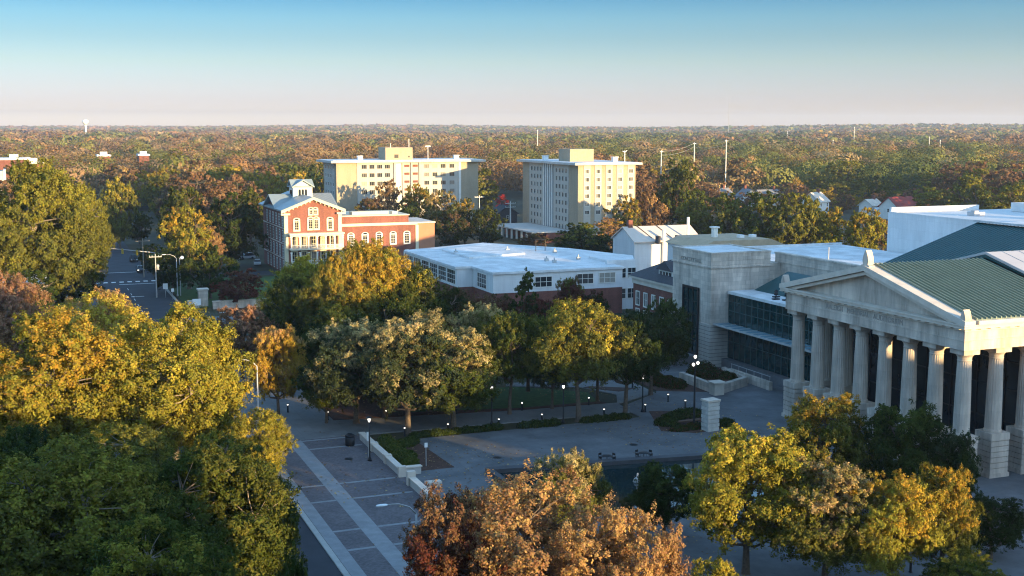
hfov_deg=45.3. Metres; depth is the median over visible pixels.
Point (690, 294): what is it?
tall window
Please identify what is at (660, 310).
shade tree
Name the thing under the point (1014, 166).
forest tree
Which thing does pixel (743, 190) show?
house
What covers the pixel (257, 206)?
forest tree
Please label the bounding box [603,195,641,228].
shade tree
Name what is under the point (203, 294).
gate pier
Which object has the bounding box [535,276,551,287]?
window
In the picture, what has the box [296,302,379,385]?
shade tree
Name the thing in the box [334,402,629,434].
path
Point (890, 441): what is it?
plaza tree
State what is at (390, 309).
shade tree
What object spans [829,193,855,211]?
forest tree
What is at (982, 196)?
forest tree
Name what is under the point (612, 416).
hedge
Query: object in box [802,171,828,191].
forest tree
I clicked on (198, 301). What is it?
sign post
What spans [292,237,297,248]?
door window
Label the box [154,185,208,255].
shade tree
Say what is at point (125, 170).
forest tree
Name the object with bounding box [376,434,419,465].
hedge
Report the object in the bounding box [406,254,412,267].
window
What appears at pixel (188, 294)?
lawn
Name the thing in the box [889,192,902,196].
forest tree
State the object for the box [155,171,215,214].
forest tree
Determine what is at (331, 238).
door window
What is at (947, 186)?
forest tree
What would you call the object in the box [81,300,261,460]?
street tree
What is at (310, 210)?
arched window
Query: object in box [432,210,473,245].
shade tree
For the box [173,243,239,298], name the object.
shade tree
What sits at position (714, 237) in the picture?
tan roofed building
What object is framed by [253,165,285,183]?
forest tree
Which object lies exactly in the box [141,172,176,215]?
forest tree
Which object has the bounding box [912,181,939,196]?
forest tree
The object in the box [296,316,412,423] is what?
willow oak
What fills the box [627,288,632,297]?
window
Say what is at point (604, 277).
window
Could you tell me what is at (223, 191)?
forest tree
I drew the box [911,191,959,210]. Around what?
forest tree
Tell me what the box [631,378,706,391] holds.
mulch bed
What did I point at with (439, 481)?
stone bench
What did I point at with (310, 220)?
arched window
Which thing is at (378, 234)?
arched window
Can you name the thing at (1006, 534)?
plaza tree
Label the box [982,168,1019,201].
forest tree
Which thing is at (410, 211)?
shade tree
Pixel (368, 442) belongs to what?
sign post
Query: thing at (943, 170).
forest tree
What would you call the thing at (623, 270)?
window
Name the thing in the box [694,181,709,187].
forest tree
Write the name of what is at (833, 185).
forest tree
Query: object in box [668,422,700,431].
shrub
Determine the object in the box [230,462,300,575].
street tree
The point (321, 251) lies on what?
door window
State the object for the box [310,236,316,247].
door window
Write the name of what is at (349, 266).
shade tree
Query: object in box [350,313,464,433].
willow oak
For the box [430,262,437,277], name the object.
window
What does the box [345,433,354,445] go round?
trash bin
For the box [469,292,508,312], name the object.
shade tree
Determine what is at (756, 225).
shade tree
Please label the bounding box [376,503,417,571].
street lamp
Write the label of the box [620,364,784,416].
plaza
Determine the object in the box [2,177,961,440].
ground
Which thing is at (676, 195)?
forest tree
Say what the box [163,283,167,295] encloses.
sign post
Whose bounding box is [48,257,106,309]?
shade tree
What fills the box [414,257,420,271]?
window
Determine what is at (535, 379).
willow oak
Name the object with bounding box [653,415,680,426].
shrub
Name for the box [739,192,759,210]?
forest tree
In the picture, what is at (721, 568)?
plaza tree
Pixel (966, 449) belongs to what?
plaza tree
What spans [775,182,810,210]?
forest tree
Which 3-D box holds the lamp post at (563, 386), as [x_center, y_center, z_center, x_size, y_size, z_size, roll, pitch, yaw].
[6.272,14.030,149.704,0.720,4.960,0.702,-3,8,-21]
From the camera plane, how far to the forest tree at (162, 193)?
468.47 m
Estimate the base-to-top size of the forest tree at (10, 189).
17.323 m
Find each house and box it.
[258,179,345,271]
[492,201,518,227]
[705,185,732,196]
[735,185,753,206]
[747,202,1023,264]
[755,186,781,206]
[802,189,830,214]
[857,195,880,214]
[877,193,916,218]
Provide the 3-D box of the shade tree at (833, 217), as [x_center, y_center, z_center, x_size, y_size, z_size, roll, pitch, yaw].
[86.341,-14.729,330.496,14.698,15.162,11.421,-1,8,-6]
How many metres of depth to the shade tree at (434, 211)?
381.93 m
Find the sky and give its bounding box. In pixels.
[0,0,1023,126]
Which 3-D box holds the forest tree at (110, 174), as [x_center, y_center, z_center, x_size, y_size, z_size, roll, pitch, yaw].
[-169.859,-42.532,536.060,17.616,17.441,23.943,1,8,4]
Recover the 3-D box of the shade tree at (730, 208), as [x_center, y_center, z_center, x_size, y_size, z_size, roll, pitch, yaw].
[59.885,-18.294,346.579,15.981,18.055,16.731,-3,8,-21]
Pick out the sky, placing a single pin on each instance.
(616, 63)
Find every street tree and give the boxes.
[0,270,62,371]
[0,306,144,449]
[0,423,111,493]
[0,428,177,575]
[12,285,166,405]
[39,456,228,567]
[54,421,185,493]
[76,510,266,575]
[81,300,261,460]
[81,439,308,575]
[157,321,243,435]
[159,427,265,499]
[215,407,298,477]
[216,304,278,378]
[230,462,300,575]
[244,323,309,414]
[276,543,308,575]
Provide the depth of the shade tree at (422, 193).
394.38 m
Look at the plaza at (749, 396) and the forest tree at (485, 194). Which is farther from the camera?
the forest tree at (485, 194)
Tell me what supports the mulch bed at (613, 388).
on the path at (632, 395)
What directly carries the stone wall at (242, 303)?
on the ground at (516, 197)
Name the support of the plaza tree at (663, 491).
on the plaza at (593, 441)
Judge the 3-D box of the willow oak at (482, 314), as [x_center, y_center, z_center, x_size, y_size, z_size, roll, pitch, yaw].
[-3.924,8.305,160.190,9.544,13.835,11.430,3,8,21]
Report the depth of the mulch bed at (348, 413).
156.68 m
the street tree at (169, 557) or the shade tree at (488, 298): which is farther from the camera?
the shade tree at (488, 298)
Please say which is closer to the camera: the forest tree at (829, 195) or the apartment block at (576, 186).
the apartment block at (576, 186)
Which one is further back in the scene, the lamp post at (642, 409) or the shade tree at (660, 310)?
the shade tree at (660, 310)
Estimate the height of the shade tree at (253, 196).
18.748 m
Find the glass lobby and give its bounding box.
[713,272,833,380]
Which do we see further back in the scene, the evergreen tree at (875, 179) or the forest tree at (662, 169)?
the forest tree at (662, 169)
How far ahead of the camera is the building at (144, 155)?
746.58 m
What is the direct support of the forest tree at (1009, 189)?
on the ground at (516, 197)
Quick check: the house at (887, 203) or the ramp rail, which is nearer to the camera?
the ramp rail
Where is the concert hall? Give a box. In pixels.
[671,244,860,366]
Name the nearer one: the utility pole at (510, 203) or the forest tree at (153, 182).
the utility pole at (510, 203)
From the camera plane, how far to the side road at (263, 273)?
303.82 m
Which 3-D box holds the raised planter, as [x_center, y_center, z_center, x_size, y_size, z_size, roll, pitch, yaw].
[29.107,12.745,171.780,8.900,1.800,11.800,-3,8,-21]
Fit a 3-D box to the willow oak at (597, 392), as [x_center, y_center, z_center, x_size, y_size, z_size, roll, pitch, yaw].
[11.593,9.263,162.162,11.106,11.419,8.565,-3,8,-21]
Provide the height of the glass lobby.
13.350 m
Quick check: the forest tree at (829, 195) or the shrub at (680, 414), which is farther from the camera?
the forest tree at (829, 195)
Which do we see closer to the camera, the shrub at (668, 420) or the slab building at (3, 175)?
the shrub at (668, 420)
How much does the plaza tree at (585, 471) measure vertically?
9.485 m
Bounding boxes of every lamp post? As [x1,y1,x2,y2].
[366,416,371,460]
[490,385,493,423]
[561,383,565,422]
[641,375,644,411]
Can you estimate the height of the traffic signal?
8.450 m
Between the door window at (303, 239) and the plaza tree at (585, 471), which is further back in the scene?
the door window at (303, 239)
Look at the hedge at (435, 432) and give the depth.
144.54 m
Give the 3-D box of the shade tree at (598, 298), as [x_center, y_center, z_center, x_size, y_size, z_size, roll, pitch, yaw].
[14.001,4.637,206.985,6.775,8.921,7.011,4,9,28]
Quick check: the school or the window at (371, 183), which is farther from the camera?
the window at (371, 183)
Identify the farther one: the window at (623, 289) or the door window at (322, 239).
the door window at (322, 239)
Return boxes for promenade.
[280,435,445,575]
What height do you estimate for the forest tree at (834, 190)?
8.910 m
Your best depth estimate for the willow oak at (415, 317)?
155.53 m
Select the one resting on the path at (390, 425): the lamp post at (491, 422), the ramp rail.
the lamp post at (491, 422)
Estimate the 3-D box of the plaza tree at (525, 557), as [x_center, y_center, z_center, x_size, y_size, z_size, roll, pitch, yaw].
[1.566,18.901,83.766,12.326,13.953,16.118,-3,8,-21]
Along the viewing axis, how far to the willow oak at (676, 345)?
162.69 m
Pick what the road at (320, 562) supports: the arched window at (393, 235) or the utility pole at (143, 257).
the utility pole at (143, 257)
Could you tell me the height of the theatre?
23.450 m
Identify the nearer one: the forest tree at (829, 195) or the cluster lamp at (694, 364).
the cluster lamp at (694, 364)
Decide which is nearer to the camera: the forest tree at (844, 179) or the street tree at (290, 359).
the street tree at (290, 359)
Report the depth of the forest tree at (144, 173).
569.11 m
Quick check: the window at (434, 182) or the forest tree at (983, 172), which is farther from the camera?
the forest tree at (983, 172)
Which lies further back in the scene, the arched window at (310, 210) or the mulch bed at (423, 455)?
the arched window at (310, 210)
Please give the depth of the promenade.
120.44 m
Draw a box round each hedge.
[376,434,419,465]
[397,436,419,456]
[408,422,503,437]
[516,417,561,428]
[578,412,631,422]
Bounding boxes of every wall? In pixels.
[187,298,266,308]
[358,432,421,477]
[406,470,452,521]
[485,452,775,509]
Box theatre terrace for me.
[665,353,789,387]
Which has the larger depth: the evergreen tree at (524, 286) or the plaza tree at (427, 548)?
the evergreen tree at (524, 286)
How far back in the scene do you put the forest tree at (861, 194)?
564.26 m
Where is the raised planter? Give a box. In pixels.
[679,367,747,395]
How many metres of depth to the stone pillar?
145.65 m
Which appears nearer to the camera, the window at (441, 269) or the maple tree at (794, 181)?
the window at (441, 269)
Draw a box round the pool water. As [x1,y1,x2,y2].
[500,459,763,516]
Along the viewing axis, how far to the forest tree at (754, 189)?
583.71 m
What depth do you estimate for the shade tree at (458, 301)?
186.73 m
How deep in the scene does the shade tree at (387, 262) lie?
179.94 m
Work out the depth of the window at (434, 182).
424.74 m
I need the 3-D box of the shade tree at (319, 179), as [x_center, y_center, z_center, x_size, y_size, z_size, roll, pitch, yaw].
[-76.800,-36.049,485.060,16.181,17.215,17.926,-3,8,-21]
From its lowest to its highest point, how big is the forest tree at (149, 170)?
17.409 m
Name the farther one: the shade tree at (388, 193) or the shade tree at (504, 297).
the shade tree at (388, 193)
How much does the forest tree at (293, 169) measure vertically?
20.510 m
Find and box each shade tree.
[0,156,110,302]
[2,267,64,317]
[46,180,119,284]
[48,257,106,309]
[94,176,140,248]
[128,211,153,243]
[148,204,213,288]
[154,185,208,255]
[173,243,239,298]
[204,192,268,266]
[204,225,227,273]
[209,268,267,302]
[227,186,264,250]
[246,273,316,353]
[248,170,286,199]
[254,253,351,357]
[291,241,381,346]
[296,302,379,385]
[301,236,429,329]
[307,175,323,192]
[329,295,442,339]
[354,197,383,210]
[371,179,401,210]
[374,260,453,319]
[397,205,420,217]
[399,183,431,218]
[423,190,458,242]
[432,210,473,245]
[436,286,477,326]
[446,197,479,243]
[469,204,507,242]
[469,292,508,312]
[491,293,514,310]
[513,233,550,246]
[515,295,561,336]
[547,222,608,251]
[553,276,585,322]
[580,234,612,252]
[580,289,610,322]
[593,217,624,248]
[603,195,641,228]
[632,192,672,225]
[644,297,693,367]
[652,159,707,224]
[673,197,711,233]
[691,192,752,233]
[727,189,791,244]
[761,191,821,244]
[792,207,829,243]
[806,205,860,244]
[843,207,887,250]
[875,219,887,250]
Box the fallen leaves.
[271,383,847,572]
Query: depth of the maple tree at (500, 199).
514.33 m
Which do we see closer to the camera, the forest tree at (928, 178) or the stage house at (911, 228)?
the stage house at (911, 228)
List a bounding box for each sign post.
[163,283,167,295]
[192,299,200,304]
[367,432,368,456]
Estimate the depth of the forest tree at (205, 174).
510.20 m
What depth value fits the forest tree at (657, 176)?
566.17 m
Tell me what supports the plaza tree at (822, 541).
on the plaza at (593, 441)
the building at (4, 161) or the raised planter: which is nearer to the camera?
the raised planter
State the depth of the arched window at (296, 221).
300.08 m
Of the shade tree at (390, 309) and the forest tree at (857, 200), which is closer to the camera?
the shade tree at (390, 309)
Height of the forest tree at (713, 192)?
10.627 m
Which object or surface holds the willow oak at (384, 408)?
on the ground at (516, 197)
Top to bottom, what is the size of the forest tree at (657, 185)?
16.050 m
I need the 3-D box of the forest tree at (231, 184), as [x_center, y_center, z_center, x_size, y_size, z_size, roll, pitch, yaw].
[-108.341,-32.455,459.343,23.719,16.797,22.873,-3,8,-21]
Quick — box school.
[404,239,635,315]
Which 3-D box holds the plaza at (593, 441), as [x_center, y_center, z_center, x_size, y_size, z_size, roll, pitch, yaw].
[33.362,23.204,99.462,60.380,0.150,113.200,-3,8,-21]
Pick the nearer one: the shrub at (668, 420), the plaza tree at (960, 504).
the plaza tree at (960, 504)
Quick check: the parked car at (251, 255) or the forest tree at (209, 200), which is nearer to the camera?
the parked car at (251, 255)
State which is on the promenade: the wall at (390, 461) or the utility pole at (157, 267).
the wall at (390, 461)
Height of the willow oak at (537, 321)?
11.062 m
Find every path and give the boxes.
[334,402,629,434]
[506,380,654,403]
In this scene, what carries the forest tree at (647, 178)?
on the ground at (516, 197)
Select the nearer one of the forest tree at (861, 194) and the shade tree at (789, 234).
the shade tree at (789, 234)
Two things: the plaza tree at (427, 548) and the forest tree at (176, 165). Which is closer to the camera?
the plaza tree at (427, 548)
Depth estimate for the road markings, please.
286.17 m
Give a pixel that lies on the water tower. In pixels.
(85, 122)
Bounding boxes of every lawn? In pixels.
[170,276,278,307]
[403,387,594,411]
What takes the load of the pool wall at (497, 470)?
on the plaza at (593, 441)
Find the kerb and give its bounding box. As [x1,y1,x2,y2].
[166,289,350,575]
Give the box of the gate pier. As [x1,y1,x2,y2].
[196,288,208,306]
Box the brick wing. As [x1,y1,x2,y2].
[342,210,435,270]
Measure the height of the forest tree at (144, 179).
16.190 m
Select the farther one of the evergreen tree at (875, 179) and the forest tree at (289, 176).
the evergreen tree at (875, 179)
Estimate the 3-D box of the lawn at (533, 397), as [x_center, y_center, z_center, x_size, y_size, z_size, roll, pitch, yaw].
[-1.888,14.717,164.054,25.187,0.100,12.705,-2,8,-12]
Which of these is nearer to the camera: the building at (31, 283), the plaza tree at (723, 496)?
the plaza tree at (723, 496)
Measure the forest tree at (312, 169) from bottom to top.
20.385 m
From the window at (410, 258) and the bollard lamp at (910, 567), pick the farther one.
the window at (410, 258)
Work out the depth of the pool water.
126.70 m
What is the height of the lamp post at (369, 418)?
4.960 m
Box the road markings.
[97,272,154,305]
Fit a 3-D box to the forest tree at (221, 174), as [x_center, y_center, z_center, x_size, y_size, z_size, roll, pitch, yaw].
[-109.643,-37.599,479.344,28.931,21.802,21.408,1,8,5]
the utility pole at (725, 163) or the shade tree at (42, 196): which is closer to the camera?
the shade tree at (42, 196)
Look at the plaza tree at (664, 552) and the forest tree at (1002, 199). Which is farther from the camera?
the forest tree at (1002, 199)
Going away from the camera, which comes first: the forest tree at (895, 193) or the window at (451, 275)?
the window at (451, 275)
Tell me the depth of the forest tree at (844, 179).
599.51 m
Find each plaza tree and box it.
[398,479,513,575]
[445,458,643,575]
[530,446,612,534]
[543,490,693,575]
[619,459,700,531]
[674,422,824,574]
[687,556,744,575]
[742,456,909,575]
[766,388,880,492]
[837,468,958,575]
[846,397,962,502]
[906,461,987,560]
[917,544,1010,575]
[927,428,982,498]
[952,490,1023,558]
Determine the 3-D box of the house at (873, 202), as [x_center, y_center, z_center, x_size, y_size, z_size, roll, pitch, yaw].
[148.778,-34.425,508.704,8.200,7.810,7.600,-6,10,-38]
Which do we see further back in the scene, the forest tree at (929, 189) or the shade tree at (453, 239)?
the forest tree at (929, 189)
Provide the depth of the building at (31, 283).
211.23 m
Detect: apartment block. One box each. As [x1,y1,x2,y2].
[316,143,485,229]
[497,149,642,242]
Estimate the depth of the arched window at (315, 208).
301.41 m
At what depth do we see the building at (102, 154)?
719.88 m
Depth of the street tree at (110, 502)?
86.10 m
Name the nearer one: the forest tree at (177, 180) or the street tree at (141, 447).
the street tree at (141, 447)
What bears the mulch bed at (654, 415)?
on the plaza at (593, 441)
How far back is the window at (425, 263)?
256.68 m
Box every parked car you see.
[129,254,137,261]
[136,265,144,272]
[239,252,255,259]
[254,259,260,265]
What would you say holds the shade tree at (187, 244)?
on the ground at (516, 197)
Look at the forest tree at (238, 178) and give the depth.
443.20 m
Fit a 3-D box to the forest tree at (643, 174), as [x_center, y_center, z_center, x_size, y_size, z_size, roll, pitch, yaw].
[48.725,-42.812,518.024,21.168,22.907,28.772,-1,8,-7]
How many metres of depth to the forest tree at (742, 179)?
599.83 m
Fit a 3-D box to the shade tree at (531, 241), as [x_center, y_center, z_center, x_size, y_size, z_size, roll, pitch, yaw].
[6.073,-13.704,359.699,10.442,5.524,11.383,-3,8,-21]
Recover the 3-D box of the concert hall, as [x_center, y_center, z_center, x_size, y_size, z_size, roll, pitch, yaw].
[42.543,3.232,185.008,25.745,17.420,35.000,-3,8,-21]
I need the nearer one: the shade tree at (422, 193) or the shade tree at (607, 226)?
the shade tree at (607, 226)
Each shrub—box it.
[639,370,688,389]
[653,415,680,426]
[661,407,702,419]
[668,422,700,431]
[686,360,737,379]
[718,417,735,427]
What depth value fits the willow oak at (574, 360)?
147.39 m
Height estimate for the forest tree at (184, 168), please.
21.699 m
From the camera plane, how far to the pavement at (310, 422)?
153.83 m
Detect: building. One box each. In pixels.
[0,154,30,177]
[0,169,5,193]
[0,271,47,314]
[30,158,42,167]
[95,152,110,171]
[136,151,149,165]
[611,217,696,271]
[665,226,784,260]
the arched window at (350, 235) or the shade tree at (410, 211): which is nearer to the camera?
the arched window at (350, 235)
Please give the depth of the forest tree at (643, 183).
504.79 m
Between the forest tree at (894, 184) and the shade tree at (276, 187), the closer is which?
the shade tree at (276, 187)
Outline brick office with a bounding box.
[628,260,672,322]
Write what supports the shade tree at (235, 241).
on the ground at (516, 197)
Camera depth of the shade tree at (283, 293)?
181.64 m
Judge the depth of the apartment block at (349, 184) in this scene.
421.14 m
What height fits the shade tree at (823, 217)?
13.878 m
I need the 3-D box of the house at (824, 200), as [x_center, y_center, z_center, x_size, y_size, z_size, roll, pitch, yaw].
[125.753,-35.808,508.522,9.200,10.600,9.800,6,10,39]
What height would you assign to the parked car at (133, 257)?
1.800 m
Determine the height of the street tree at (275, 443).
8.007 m
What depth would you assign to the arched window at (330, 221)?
303.14 m
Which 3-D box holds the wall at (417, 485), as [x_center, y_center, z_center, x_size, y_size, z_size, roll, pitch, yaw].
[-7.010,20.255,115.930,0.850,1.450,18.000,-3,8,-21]
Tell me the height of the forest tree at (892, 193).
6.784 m
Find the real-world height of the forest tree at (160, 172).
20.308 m
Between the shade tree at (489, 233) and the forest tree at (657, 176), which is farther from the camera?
the forest tree at (657, 176)
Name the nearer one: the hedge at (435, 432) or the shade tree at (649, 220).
the hedge at (435, 432)
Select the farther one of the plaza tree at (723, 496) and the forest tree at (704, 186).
the forest tree at (704, 186)
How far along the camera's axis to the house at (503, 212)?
442.16 m
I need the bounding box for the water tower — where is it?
[82,119,88,133]
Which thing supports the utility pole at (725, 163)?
on the ground at (516, 197)
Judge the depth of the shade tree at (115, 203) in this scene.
359.76 m
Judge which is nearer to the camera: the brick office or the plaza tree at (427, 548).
the plaza tree at (427, 548)
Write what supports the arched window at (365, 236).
in the brick wing
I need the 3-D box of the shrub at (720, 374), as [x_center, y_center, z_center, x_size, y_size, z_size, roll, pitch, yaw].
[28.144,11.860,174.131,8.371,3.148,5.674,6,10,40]
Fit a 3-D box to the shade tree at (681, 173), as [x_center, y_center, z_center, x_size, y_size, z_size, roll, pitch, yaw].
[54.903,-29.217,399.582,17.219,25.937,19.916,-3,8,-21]
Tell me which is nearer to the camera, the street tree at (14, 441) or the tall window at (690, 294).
the street tree at (14, 441)
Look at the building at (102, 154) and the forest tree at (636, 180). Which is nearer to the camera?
the forest tree at (636, 180)
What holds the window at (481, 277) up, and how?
in the school
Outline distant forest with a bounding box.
[0,123,1023,194]
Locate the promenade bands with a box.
[278,437,441,575]
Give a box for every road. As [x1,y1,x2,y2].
[91,213,342,575]
[153,271,274,276]
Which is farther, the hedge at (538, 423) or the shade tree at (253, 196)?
the shade tree at (253, 196)
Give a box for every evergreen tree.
[506,267,542,314]
[866,170,886,201]
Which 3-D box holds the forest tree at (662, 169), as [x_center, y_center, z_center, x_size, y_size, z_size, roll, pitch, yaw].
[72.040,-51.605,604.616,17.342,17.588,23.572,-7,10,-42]
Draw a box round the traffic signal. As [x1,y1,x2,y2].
[109,248,163,267]
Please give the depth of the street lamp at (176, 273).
261.69 m
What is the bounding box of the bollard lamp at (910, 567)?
[908,562,912,572]
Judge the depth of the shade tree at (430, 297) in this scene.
181.13 m
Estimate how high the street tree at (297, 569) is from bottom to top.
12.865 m
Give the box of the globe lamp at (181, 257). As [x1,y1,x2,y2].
[179,256,183,295]
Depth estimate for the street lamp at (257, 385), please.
143.76 m
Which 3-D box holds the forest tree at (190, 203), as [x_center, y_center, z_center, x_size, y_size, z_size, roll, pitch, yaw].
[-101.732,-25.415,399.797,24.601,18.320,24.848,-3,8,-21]
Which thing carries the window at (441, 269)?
in the school
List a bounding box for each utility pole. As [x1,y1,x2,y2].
[136,238,149,276]
[149,254,161,297]
[505,202,515,222]
[725,140,727,187]
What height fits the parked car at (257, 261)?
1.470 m
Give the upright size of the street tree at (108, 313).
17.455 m
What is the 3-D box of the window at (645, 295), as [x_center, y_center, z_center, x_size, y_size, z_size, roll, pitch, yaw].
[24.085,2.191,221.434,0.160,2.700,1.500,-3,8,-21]
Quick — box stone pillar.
[701,397,720,431]
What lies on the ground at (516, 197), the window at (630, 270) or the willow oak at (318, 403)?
the willow oak at (318, 403)
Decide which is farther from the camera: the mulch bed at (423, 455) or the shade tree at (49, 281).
the shade tree at (49, 281)
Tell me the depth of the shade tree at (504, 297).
198.93 m
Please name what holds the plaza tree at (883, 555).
on the plaza at (593, 441)
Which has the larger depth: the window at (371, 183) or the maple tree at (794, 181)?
the maple tree at (794, 181)
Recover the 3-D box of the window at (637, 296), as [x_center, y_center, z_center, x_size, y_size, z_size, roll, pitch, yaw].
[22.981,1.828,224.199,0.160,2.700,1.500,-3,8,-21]
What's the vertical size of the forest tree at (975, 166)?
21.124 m
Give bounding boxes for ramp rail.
[729,363,772,390]
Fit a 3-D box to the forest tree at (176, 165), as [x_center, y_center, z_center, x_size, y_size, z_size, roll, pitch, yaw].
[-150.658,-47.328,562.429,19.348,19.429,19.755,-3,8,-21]
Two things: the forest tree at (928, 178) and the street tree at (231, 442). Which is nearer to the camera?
the street tree at (231, 442)
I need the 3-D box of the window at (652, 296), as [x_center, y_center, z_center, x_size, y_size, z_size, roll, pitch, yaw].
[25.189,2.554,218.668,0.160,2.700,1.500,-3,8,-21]
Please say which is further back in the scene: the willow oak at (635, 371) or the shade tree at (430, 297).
the shade tree at (430, 297)
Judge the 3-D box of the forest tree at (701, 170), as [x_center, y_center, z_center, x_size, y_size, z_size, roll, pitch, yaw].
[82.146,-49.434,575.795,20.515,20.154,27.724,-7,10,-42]
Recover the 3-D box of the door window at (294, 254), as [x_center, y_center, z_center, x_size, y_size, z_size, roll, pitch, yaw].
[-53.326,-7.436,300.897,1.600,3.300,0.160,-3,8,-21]
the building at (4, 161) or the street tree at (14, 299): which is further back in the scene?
the building at (4, 161)
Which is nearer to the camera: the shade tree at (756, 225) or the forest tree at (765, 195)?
the shade tree at (756, 225)
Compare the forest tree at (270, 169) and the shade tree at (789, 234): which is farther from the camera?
the forest tree at (270, 169)
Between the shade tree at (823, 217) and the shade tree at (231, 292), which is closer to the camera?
the shade tree at (231, 292)
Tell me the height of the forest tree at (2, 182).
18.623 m
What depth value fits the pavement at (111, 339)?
250.00 m
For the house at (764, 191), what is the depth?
561.97 m
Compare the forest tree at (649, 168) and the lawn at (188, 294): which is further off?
the forest tree at (649, 168)
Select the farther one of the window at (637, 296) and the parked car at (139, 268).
the parked car at (139, 268)
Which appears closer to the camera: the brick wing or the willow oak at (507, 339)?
the willow oak at (507, 339)
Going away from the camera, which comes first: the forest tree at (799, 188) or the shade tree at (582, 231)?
the shade tree at (582, 231)
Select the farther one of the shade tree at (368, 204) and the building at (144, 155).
the building at (144, 155)
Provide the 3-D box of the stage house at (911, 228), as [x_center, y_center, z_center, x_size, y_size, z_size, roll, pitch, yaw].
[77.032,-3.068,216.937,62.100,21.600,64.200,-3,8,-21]
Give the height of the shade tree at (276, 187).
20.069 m
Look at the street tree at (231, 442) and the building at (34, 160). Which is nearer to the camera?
the street tree at (231, 442)
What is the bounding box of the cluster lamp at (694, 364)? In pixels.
[692,355,698,428]
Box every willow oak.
[290,354,352,422]
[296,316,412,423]
[346,325,416,417]
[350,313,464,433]
[402,307,478,411]
[406,326,511,428]
[441,301,516,377]
[475,309,545,414]
[514,313,569,391]
[520,295,648,421]
[526,339,580,408]
[565,322,599,400]
[590,309,674,412]
[624,308,696,395]
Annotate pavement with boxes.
[66,289,119,454]
[195,316,346,440]
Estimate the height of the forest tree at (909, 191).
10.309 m
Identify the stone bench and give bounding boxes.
[424,479,441,487]
[677,418,700,422]
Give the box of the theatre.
[779,220,1023,478]
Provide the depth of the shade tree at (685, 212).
357.16 m
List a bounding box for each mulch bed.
[324,383,605,419]
[382,443,453,470]
[584,386,632,390]
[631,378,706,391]
[649,411,729,432]
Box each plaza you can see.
[416,407,1023,575]
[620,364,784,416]
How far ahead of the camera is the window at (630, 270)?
243.85 m
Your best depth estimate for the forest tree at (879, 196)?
523.80 m
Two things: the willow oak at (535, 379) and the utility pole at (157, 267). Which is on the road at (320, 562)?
the utility pole at (157, 267)
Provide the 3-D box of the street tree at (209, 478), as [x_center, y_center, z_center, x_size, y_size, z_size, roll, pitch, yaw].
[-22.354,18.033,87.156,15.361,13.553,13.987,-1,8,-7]
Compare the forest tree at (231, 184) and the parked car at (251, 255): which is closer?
the parked car at (251, 255)
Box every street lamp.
[162,254,178,295]
[244,359,258,409]
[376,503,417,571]
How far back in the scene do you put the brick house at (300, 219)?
302.79 m
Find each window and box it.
[291,251,297,262]
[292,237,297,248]
[293,218,299,231]
[301,236,306,247]
[307,217,313,229]
[308,207,313,215]
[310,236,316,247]
[311,250,316,262]
[313,207,317,214]
[313,216,319,229]
[320,236,326,247]
[320,250,326,260]
[326,217,333,230]
[329,235,335,243]
[347,233,354,245]
[361,232,368,242]
[369,181,374,185]
[376,232,382,244]
[389,231,396,244]
[403,231,409,243]
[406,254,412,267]
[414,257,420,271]
[421,259,428,270]
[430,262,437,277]
[432,180,437,184]
[438,265,445,280]
[447,267,455,284]
[477,272,486,289]
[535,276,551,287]
[577,273,593,283]
[599,272,615,282]
[622,267,625,277]
[622,288,625,298]
[627,267,635,277]
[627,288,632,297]
[635,290,639,305]
[643,292,647,307]
[651,294,655,309]
[682,284,698,355]
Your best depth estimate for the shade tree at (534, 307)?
182.06 m
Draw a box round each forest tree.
[0,180,59,208]
[0,185,39,230]
[96,163,146,207]
[97,171,143,209]
[133,173,156,205]
[134,169,150,185]
[138,167,157,181]
[138,167,179,214]
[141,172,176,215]
[152,184,176,207]
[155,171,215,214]
[166,182,220,213]
[173,163,197,179]
[176,160,204,185]
[189,170,225,184]
[190,189,227,237]
[194,179,236,237]
[206,164,258,200]
[213,173,267,205]
[213,179,250,194]
[232,195,264,223]
[246,163,283,201]
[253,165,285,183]
[273,162,306,182]
[282,171,306,191]
[303,162,323,189]
[478,167,499,208]
[627,159,656,196]
[628,161,651,197]
[635,178,641,205]
[635,178,659,211]
[636,163,658,189]
[640,171,658,192]
[647,174,687,205]
[648,165,668,183]
[656,180,679,205]
[664,161,719,191]
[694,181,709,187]
[695,183,720,204]
[697,188,723,212]
[701,182,733,190]
[713,154,766,193]
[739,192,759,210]
[748,191,778,210]
[752,185,770,191]
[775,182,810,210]
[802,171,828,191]
[813,187,838,206]
[816,160,868,200]
[821,182,857,199]
[825,187,838,206]
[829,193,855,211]
[838,194,859,207]
[854,187,875,202]
[863,191,888,202]
[878,174,910,195]
[885,190,902,196]
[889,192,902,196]
[900,187,925,201]
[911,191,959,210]
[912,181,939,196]
[912,186,953,205]
[916,172,933,188]
[926,181,957,205]
[931,163,962,191]
[935,170,959,193]
[944,172,998,207]
[951,181,992,209]
[953,161,995,200]
[957,168,995,201]
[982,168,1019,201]
[982,184,1023,209]
[991,162,1023,190]
[996,181,1023,208]
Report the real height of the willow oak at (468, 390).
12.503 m
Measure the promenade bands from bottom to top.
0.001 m
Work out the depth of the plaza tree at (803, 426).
112.96 m
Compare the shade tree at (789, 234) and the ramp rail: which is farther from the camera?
the shade tree at (789, 234)
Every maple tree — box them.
[496,194,508,206]
[787,176,803,189]
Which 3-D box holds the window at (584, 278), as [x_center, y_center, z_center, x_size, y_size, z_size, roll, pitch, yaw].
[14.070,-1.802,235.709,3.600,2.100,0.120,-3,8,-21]

